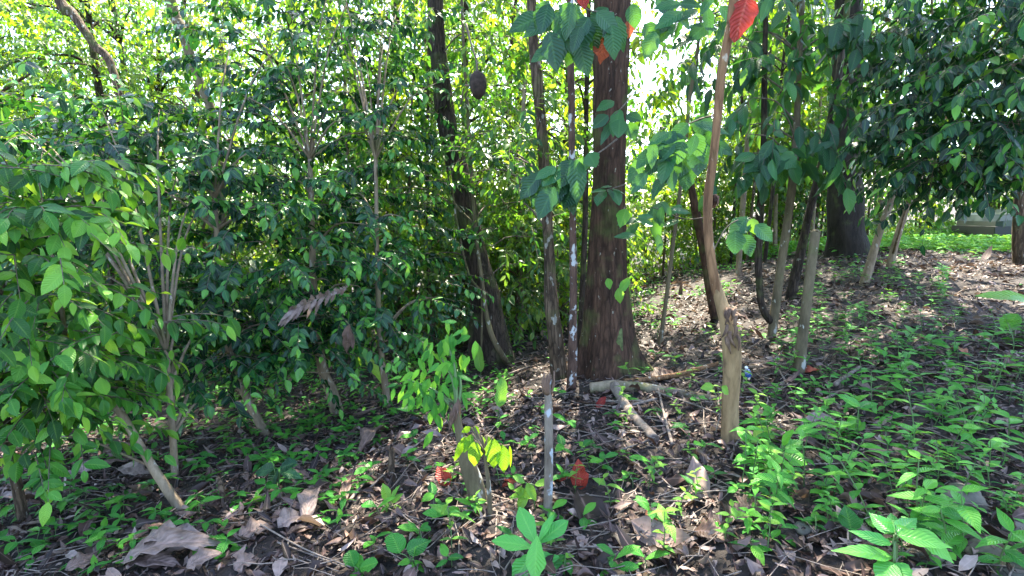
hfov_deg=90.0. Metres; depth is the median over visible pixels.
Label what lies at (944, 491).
herb
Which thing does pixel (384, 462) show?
twig
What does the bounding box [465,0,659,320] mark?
background tree
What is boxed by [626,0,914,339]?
forked tree
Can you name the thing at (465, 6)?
background tree
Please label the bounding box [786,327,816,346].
herb
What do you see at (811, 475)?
dead leaf
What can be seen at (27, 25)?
background tree
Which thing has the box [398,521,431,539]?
seedling
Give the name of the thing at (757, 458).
herb
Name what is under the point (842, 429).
herb
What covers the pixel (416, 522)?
dead leaf
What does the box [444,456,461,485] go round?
young plant
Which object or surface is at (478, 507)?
young plant
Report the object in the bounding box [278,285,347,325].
dry banana leaf
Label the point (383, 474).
twig
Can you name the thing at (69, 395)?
coffee shrub
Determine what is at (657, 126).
background tree
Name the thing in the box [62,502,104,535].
plant
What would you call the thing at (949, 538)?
seedling
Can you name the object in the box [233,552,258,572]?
dead leaf
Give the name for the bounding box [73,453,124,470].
plant
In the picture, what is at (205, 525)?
plant
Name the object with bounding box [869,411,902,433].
herb
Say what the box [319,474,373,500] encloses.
plant
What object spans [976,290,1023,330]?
broad leaf plant
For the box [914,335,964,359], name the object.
herb
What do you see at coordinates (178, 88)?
background tree
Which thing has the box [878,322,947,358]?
herb
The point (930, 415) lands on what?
herb
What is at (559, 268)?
background shrub
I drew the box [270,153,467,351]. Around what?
background shrub
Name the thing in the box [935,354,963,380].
herb
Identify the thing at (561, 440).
seedling
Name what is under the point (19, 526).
dead leaf
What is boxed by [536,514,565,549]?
young plant
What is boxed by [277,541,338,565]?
twig
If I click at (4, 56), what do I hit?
background tree
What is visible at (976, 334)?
herb
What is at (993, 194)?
background shrub
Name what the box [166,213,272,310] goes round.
background shrub
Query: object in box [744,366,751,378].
plastic bottle
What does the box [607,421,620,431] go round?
seedling
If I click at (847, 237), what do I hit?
forest tree
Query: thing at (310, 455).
plant
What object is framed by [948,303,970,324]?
herb
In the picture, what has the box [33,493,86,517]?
plant
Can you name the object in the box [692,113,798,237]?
background shrub
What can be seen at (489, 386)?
twig
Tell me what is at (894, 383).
herb
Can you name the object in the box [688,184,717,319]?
forest tree
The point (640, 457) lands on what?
seedling
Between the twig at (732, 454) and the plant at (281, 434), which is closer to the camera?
the twig at (732, 454)
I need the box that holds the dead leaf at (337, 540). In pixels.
[324,536,349,545]
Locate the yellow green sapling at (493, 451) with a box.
[454,426,511,520]
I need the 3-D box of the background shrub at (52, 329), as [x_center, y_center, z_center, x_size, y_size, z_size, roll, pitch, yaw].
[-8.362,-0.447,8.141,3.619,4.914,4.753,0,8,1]
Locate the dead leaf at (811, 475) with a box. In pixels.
[808,473,823,480]
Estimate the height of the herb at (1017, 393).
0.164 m
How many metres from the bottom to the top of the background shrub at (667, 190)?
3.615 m
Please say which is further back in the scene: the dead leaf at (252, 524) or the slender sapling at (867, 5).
the slender sapling at (867, 5)
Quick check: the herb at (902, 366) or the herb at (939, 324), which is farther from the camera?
the herb at (939, 324)
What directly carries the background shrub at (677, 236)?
on the ground at (720, 551)
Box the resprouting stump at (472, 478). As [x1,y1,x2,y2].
[386,319,486,509]
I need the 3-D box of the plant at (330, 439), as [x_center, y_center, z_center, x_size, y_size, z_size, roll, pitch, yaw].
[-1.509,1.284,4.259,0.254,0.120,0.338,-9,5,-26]
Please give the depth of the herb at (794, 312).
6.14 m
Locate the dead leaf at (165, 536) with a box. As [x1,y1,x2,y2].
[120,525,220,564]
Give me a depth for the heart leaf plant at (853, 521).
2.28 m
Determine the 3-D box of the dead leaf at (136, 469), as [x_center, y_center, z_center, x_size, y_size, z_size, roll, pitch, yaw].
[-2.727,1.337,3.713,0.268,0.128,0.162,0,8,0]
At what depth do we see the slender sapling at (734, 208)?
11.50 m
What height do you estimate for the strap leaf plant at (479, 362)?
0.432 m
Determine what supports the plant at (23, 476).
on the ground at (720, 551)
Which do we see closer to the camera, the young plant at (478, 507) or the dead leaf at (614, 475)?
the young plant at (478, 507)
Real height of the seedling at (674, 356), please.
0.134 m
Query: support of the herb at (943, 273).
on the ground at (720, 551)
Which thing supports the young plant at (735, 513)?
on the ground at (720, 551)
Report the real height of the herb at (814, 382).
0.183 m
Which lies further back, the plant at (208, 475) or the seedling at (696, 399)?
the seedling at (696, 399)
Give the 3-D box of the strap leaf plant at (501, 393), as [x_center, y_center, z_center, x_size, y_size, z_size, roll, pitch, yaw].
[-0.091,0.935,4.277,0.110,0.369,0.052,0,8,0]
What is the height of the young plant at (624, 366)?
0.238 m
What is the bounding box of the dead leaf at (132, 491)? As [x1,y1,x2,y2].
[121,489,138,495]
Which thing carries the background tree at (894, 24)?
on the ground at (720, 551)
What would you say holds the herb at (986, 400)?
on the ground at (720, 551)
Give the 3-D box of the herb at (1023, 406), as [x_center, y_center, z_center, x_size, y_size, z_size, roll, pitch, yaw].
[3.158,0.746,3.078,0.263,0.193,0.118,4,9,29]
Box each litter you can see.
[905,544,947,567]
[990,561,1023,575]
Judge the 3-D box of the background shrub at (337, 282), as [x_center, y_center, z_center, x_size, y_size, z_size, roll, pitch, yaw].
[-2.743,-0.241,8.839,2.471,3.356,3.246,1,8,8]
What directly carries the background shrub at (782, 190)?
on the ground at (720, 551)
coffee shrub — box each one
[0,51,312,476]
[0,141,240,526]
[0,226,115,524]
[2,120,351,396]
[43,0,407,436]
[141,0,464,414]
[265,0,493,406]
[806,0,1023,285]
[822,0,1023,267]
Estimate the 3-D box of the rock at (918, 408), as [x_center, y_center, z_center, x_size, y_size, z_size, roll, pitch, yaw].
[2.792,0.822,3.444,0.146,0.108,0.128,0,8,0]
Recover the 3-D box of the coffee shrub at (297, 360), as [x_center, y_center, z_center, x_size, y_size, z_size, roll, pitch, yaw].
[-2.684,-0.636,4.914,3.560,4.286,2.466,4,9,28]
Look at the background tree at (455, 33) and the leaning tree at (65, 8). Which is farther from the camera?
the background tree at (455, 33)
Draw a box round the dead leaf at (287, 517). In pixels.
[277,507,301,527]
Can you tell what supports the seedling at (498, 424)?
on the ground at (720, 551)
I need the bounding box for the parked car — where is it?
[951,209,1012,237]
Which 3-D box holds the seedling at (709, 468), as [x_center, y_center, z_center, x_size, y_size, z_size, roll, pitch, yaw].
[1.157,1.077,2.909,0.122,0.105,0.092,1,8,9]
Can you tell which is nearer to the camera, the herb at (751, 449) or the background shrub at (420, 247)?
the herb at (751, 449)
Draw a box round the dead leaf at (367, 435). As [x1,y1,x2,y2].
[358,425,388,453]
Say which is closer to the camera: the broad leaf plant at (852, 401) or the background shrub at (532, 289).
the broad leaf plant at (852, 401)
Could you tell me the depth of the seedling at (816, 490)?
2.59 m
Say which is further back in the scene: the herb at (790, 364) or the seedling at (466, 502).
the herb at (790, 364)
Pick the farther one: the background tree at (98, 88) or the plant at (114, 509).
the background tree at (98, 88)
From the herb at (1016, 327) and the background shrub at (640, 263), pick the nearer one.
the herb at (1016, 327)
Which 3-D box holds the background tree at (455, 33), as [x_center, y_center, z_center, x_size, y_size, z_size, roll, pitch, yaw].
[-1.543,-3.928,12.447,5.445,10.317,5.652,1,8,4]
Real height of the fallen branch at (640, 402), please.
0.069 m
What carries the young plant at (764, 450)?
on the ground at (720, 551)
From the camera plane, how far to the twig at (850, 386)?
3.90 m
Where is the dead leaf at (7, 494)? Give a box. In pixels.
[0,488,31,498]
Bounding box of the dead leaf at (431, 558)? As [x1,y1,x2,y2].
[422,555,435,564]
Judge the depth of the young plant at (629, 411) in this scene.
3.75 m
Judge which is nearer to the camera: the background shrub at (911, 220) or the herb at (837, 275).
the herb at (837, 275)
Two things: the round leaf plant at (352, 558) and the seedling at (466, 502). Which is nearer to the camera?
the round leaf plant at (352, 558)
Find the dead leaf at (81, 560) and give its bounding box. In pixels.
[65,551,102,570]
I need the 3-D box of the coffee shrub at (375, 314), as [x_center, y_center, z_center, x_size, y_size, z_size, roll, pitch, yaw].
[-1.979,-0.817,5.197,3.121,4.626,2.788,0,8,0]
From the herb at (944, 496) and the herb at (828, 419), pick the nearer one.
the herb at (944, 496)
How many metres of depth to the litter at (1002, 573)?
1.99 m
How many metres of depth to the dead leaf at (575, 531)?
2.58 m
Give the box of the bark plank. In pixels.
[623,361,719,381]
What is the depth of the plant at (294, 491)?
3.08 m
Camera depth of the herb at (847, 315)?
5.44 m
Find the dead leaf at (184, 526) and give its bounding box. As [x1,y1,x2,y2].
[143,519,199,544]
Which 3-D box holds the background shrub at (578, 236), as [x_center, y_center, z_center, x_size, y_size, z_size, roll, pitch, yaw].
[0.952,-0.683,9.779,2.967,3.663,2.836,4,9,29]
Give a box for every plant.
[0,473,31,486]
[0,503,39,524]
[0,528,47,571]
[27,516,69,550]
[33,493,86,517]
[46,474,91,503]
[53,432,121,463]
[59,527,121,575]
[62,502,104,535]
[65,493,137,534]
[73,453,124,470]
[77,483,128,498]
[100,530,145,567]
[108,513,154,532]
[121,473,181,501]
[128,445,188,468]
[136,524,174,541]
[140,490,204,522]
[169,439,197,452]
[173,518,227,531]
[178,437,241,474]
[185,496,223,517]
[188,485,226,506]
[192,528,247,561]
[194,469,230,480]
[214,432,231,443]
[215,441,254,465]
[226,491,260,514]
[239,436,269,453]
[247,478,302,506]
[248,449,285,476]
[255,458,301,489]
[259,440,302,459]
[263,444,332,465]
[264,425,306,444]
[276,464,303,488]
[294,463,339,486]
[301,415,327,432]
[305,490,357,529]
[317,435,347,446]
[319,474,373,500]
[320,421,362,434]
[334,443,363,468]
[343,550,377,575]
[354,423,388,445]
[357,347,390,395]
[381,483,402,511]
[384,533,430,572]
[428,497,473,551]
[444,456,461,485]
[470,489,485,513]
[472,344,484,376]
[492,507,567,575]
[494,378,507,415]
[508,483,531,499]
[513,475,553,509]
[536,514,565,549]
[569,464,583,489]
[577,442,594,467]
[592,473,622,505]
[615,407,631,427]
[616,385,630,398]
[618,362,639,378]
[641,456,667,488]
[649,503,679,556]
[668,486,697,521]
[670,398,684,415]
[683,441,697,459]
[686,369,697,389]
[686,467,707,494]
[704,323,714,337]
[710,385,721,411]
[715,499,750,542]
[734,476,764,502]
[737,325,749,346]
[737,429,761,455]
[740,369,751,394]
[743,388,766,406]
[753,427,778,444]
[756,423,822,471]
[757,441,786,472]
[758,494,786,553]
[778,471,803,495]
[831,513,953,575]
[837,394,877,433]
[838,504,863,540]
[909,513,949,534]
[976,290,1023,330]
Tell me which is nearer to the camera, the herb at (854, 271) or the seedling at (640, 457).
the seedling at (640, 457)
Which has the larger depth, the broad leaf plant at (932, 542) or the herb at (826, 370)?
the herb at (826, 370)
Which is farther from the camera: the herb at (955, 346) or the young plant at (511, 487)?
the herb at (955, 346)
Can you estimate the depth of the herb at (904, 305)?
5.43 m
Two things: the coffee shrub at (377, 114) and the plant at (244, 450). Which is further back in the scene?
the coffee shrub at (377, 114)
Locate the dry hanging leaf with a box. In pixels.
[342,324,354,352]
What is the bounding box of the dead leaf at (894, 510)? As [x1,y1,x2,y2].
[890,502,905,512]
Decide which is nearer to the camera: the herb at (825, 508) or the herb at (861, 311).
the herb at (825, 508)
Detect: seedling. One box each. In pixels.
[354,461,380,478]
[361,497,394,515]
[363,531,392,549]
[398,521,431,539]
[400,429,417,443]
[401,448,420,466]
[421,482,440,503]
[422,502,459,520]
[424,462,445,472]
[435,543,463,567]
[455,496,486,518]
[485,414,508,427]
[496,431,515,443]
[496,526,516,535]
[500,466,522,484]
[519,433,538,449]
[538,499,566,520]
[553,387,565,392]
[553,414,575,430]
[553,463,569,482]
[554,553,573,575]
[555,434,572,454]
[569,502,596,529]
[575,438,603,452]
[587,452,617,471]
[596,544,639,575]
[603,409,622,418]
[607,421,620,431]
[614,470,639,487]
[616,449,634,460]
[624,545,669,575]
[629,454,664,475]
[634,496,671,522]
[644,406,661,415]
[660,387,675,397]
[663,354,682,358]
[671,422,689,438]
[680,474,699,491]
[690,394,708,405]
[694,439,721,448]
[700,519,726,533]
[703,465,727,482]
[726,481,748,495]
[728,538,771,565]
[732,445,761,465]
[763,516,797,546]
[771,479,797,507]
[794,511,826,533]
[809,481,840,507]
[847,506,881,527]
[888,503,934,519]
[941,531,963,560]
[978,545,1023,575]
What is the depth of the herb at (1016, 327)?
4.41 m
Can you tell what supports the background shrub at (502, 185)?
on the ground at (720, 551)
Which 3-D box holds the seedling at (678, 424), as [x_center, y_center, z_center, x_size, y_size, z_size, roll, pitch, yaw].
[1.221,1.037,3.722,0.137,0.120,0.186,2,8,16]
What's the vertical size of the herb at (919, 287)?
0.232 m
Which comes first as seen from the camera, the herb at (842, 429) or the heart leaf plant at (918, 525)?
the heart leaf plant at (918, 525)
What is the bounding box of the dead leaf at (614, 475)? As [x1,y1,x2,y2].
[610,474,617,483]
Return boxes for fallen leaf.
[435,466,450,485]
[502,478,515,486]
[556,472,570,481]
[570,459,588,489]
[596,397,605,407]
[651,367,670,375]
[694,517,730,542]
[730,494,761,521]
[805,365,819,371]
[952,346,969,356]
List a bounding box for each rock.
[793,521,811,535]
[913,403,935,412]
[943,482,988,514]
[964,537,1014,563]
[1001,520,1023,532]
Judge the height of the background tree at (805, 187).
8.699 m
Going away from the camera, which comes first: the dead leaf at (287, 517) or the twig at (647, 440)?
the dead leaf at (287, 517)
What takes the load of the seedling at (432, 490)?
on the ground at (720, 551)
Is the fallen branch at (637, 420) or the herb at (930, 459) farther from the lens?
the fallen branch at (637, 420)
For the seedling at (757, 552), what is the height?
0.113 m
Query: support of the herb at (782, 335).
on the ground at (720, 551)
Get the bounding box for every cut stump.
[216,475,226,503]
[388,446,394,480]
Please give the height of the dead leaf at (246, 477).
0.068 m
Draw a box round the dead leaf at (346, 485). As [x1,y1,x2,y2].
[339,477,352,510]
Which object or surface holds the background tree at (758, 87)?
on the ground at (720, 551)
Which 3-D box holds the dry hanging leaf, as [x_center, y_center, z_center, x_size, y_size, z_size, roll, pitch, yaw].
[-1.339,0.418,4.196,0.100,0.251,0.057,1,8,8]
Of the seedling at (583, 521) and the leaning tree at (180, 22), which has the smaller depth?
the seedling at (583, 521)
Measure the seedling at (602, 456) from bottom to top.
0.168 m
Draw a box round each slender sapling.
[271,0,423,345]
[328,0,489,350]
[331,0,526,345]
[429,0,581,338]
[460,0,590,324]
[544,0,721,349]
[657,0,833,274]
[681,0,805,263]
[708,1,833,257]
[713,0,867,255]
[721,0,831,263]
[725,0,833,262]
[740,0,833,143]
[757,1,879,232]
[772,3,833,236]
[784,1,875,236]
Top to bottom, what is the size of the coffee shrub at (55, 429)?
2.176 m
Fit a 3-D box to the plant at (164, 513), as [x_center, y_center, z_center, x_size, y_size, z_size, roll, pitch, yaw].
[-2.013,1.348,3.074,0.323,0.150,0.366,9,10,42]
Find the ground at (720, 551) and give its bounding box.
[0,203,1023,575]
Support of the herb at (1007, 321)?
on the ground at (720, 551)
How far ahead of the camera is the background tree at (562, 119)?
13.16 m
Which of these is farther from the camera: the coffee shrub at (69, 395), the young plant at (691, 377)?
the young plant at (691, 377)
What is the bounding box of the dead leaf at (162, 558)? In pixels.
[126,550,181,568]
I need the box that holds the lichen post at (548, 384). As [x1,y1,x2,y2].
[541,371,554,514]
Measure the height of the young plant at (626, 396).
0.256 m
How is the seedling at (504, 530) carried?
on the ground at (720, 551)
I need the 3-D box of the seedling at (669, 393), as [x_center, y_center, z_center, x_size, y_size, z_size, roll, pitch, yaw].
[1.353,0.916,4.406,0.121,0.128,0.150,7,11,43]
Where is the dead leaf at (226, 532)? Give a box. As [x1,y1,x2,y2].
[219,523,234,534]
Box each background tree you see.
[0,0,111,264]
[0,0,141,235]
[0,0,165,304]
[0,0,178,306]
[0,0,198,305]
[0,0,211,306]
[0,2,150,296]
[0,53,71,135]
[2,34,111,163]
[18,0,263,245]
[32,0,246,280]
[73,0,319,311]
[111,0,343,261]
[143,0,355,276]
[153,0,424,328]
[205,0,459,259]
[241,0,535,330]
[359,3,520,227]
[365,0,540,296]
[401,0,578,287]
[402,0,592,304]
[440,0,592,205]
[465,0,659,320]
[501,0,592,247]
[639,94,697,232]
[646,0,832,254]
[676,0,791,204]
[689,0,902,235]
[703,0,883,230]
[726,0,902,235]
[773,0,1012,234]
[781,0,889,196]
[869,0,1000,224]
[922,0,1010,208]
[944,0,1014,120]
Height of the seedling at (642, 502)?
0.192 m
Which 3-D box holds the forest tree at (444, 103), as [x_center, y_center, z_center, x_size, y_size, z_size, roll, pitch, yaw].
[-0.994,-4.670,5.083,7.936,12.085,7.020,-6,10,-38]
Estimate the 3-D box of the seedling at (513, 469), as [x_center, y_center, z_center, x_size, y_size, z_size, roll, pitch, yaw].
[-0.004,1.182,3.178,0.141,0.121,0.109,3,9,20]
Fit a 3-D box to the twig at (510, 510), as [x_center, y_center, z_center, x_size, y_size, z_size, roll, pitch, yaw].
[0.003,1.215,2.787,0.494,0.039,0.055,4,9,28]
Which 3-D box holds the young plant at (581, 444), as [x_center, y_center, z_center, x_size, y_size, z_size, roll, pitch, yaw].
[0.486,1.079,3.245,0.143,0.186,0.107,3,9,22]
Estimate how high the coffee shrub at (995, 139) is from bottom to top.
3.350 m
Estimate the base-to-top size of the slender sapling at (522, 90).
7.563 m
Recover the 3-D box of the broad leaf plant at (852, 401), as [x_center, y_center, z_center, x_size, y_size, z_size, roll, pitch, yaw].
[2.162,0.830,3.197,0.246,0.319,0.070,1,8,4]
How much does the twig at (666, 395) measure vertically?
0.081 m
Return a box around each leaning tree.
[54,0,134,166]
[165,0,226,229]
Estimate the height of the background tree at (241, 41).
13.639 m
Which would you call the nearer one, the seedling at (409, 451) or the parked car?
the seedling at (409, 451)
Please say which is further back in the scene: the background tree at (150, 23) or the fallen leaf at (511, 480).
the background tree at (150, 23)
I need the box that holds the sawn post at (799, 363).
[792,229,820,373]
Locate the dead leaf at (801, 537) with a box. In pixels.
[792,535,804,543]
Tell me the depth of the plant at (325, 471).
3.40 m
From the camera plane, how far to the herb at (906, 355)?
4.11 m
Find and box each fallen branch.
[610,381,659,442]
[612,397,657,408]
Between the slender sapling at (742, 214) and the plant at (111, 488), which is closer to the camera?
the plant at (111, 488)
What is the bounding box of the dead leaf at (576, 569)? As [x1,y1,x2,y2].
[572,563,582,573]
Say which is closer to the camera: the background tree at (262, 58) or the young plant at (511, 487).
the young plant at (511, 487)
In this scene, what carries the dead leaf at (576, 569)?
on the ground at (720, 551)
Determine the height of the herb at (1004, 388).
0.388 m
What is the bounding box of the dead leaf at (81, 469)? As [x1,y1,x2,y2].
[79,460,91,474]
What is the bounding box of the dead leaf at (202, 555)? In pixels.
[186,546,222,569]
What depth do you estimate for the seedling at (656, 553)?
2.26 m
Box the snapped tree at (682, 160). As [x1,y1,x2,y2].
[615,0,772,443]
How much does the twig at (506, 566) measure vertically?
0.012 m
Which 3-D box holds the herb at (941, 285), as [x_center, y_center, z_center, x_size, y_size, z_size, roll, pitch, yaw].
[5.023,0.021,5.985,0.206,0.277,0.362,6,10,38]
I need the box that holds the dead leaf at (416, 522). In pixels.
[410,514,420,524]
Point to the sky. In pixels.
(648, 73)
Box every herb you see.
[730,426,803,491]
[737,472,785,537]
[738,405,834,455]
[742,447,770,471]
[743,403,783,429]
[744,427,773,443]
[748,448,800,508]
[760,382,782,398]
[768,350,806,376]
[771,332,796,353]
[782,305,800,327]
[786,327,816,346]
[786,429,868,496]
[787,386,823,412]
[791,404,840,444]
[792,344,815,363]
[794,374,824,392]
[797,287,828,308]
[809,300,829,332]
[809,413,884,470]
[810,375,860,417]
[812,486,846,536]
[817,335,849,358]
[817,363,835,379]
[820,322,857,344]
[820,449,956,524]
[827,267,848,282]
[830,360,870,393]
[830,419,859,443]
[832,326,884,355]
[838,306,860,329]
[839,370,901,418]
[840,452,879,484]
[846,301,868,313]
[847,265,860,278]
[849,336,888,368]
[850,349,922,399]
[854,302,883,326]
[860,326,882,342]
[867,450,922,508]
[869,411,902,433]
[871,422,934,467]
[873,346,917,370]
[877,271,909,290]
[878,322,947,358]
[879,289,897,301]
[882,361,918,388]
[884,325,922,349]
[884,522,941,568]
[889,388,1001,457]
[889,450,963,490]
[896,301,911,322]
[902,380,934,404]
[902,486,963,519]
[903,284,927,300]
[905,484,1023,568]
[908,362,978,408]
[909,271,925,284]
[914,309,952,334]
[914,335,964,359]
[920,388,1007,427]
[922,393,955,425]
[922,439,989,494]
[923,489,986,533]
[924,291,952,314]
[926,439,962,470]
[932,278,950,299]
[933,262,953,279]
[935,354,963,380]
[935,385,1001,432]
[939,326,1007,362]
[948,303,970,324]
[953,355,1023,403]
[956,428,1023,479]
[959,326,991,346]
[970,453,1023,502]
[971,394,999,411]
[980,354,1022,385]
[983,486,1023,514]
[986,309,1023,343]
[987,408,1023,447]
[993,314,1023,349]
[1002,343,1023,374]
[1006,358,1023,378]
[1006,381,1023,404]
[1010,518,1023,548]
[1016,395,1023,423]
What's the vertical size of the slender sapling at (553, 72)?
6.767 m
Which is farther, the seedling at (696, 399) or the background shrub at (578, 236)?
the background shrub at (578, 236)
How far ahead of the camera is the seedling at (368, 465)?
3.31 m
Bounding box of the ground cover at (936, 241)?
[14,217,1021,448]
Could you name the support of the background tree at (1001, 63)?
on the ground at (720, 551)
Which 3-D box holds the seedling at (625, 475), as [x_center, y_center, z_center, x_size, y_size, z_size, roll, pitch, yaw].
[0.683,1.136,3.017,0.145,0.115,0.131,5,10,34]
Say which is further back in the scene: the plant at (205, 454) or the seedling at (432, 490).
the plant at (205, 454)
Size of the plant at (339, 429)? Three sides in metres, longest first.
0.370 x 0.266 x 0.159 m
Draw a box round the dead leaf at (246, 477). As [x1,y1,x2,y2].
[240,471,248,480]
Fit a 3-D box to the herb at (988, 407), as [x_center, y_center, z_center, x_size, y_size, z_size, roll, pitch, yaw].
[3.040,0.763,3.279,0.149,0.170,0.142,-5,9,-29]
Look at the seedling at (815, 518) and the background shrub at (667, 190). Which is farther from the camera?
the background shrub at (667, 190)
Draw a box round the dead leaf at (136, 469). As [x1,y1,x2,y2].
[116,461,149,480]
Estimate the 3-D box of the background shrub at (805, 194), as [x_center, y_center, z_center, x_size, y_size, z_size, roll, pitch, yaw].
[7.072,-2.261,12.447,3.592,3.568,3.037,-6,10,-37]
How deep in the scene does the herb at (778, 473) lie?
2.46 m
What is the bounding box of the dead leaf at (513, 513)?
[508,508,517,518]
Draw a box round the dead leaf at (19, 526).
[7,522,34,534]
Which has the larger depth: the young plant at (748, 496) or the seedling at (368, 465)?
the seedling at (368, 465)
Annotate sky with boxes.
[0,0,1016,217]
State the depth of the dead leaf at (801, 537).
2.27 m
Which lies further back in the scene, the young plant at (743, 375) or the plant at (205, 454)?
the young plant at (743, 375)
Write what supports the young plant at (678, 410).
on the ground at (720, 551)
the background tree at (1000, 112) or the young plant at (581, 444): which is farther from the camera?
the background tree at (1000, 112)
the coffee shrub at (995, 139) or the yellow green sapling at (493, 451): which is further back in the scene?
the coffee shrub at (995, 139)
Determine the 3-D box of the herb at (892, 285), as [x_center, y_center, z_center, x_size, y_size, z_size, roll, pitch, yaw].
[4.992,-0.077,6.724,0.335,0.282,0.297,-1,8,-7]
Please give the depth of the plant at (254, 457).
3.70 m
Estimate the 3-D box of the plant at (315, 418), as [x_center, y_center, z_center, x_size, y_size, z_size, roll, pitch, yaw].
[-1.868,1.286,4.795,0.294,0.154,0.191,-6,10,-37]
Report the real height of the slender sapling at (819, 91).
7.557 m
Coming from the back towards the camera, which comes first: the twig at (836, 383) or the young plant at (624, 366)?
the young plant at (624, 366)
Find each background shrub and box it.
[0,131,83,330]
[2,135,118,337]
[15,157,252,349]
[46,177,266,326]
[145,216,323,353]
[165,152,361,342]
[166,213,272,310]
[257,213,365,311]
[268,140,457,349]
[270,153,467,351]
[279,189,424,362]
[314,167,516,367]
[320,81,591,351]
[340,166,448,305]
[397,175,542,345]
[407,149,560,320]
[422,187,532,328]
[440,182,588,347]
[452,151,653,340]
[480,143,589,309]
[495,168,675,332]
[501,154,632,333]
[512,113,677,322]
[556,94,747,273]
[577,160,698,280]
[589,178,659,266]
[625,163,714,279]
[626,116,733,266]
[629,67,767,271]
[649,149,779,269]
[650,156,769,272]
[690,80,913,250]
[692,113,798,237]
[742,93,912,253]
[746,115,873,253]
[818,145,945,245]
[865,137,992,242]
[866,159,974,233]
[937,155,1013,229]
[951,175,1010,217]
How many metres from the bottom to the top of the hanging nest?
0.710 m
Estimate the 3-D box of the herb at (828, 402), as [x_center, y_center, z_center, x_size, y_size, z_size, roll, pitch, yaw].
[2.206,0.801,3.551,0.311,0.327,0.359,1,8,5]
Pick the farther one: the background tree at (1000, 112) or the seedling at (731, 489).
the background tree at (1000, 112)
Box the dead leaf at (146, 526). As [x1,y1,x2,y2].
[135,522,162,537]
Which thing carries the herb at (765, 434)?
on the ground at (720, 551)
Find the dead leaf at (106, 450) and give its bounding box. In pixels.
[97,446,122,458]
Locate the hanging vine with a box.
[448,0,510,365]
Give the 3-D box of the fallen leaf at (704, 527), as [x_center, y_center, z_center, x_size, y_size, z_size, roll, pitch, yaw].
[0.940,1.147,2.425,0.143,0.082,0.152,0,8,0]
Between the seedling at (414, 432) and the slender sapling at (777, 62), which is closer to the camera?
the seedling at (414, 432)
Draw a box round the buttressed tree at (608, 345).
[577,0,653,381]
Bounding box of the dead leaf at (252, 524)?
[238,516,273,539]
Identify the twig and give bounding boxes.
[164,493,218,496]
[253,551,339,571]
[260,523,352,567]
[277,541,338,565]
[348,421,448,501]
[370,401,472,487]
[421,505,653,536]
[468,365,529,405]
[485,502,547,518]
[494,510,497,551]
[504,551,516,569]
[555,545,622,547]
[596,400,652,401]
[622,422,685,449]
[644,417,717,424]
[651,468,720,527]
[656,391,720,414]
[657,388,673,444]
[677,553,697,570]
[730,399,794,459]
[746,385,789,397]
[747,383,768,408]
[779,370,797,397]
[826,384,855,397]
[833,365,861,386]
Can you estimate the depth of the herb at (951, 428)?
2.83 m
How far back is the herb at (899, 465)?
2.47 m
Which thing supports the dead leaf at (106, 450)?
on the ground at (720, 551)
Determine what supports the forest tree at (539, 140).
on the ground at (720, 551)
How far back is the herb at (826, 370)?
4.24 m
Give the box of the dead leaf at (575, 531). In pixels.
[568,526,579,535]
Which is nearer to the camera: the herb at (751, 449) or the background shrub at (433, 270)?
the herb at (751, 449)
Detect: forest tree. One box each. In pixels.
[350,0,565,370]
[431,0,595,382]
[509,0,641,389]
[658,0,703,345]
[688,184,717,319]
[706,0,1013,258]
[784,0,850,299]
[1011,46,1023,266]
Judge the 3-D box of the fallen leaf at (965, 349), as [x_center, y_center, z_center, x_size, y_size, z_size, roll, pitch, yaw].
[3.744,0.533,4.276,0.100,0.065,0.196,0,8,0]
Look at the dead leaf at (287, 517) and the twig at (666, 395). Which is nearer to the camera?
the dead leaf at (287, 517)
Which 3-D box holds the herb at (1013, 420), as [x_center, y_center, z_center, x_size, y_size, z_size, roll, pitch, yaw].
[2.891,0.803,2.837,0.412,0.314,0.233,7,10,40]
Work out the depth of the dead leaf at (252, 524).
2.66 m
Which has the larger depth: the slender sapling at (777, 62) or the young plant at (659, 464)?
the slender sapling at (777, 62)
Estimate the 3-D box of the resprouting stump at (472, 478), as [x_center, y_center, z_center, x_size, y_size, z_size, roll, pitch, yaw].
[-0.417,0.807,2.926,0.661,1.282,0.455,6,10,36]
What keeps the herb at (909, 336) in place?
on the ground at (720, 551)
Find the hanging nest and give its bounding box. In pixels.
[460,23,486,103]
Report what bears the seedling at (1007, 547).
on the ground at (720, 551)
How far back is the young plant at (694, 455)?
3.14 m
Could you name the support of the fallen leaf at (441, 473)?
on the ground at (720, 551)
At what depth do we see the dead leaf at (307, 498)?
2.88 m
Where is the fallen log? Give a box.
[589,380,716,401]
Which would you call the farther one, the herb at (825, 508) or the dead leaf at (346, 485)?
the dead leaf at (346, 485)
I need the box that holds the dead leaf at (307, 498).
[297,486,320,524]
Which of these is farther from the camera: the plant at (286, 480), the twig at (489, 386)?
the twig at (489, 386)
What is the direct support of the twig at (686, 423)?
on the ground at (720, 551)
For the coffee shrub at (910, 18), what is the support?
on the ground at (720, 551)

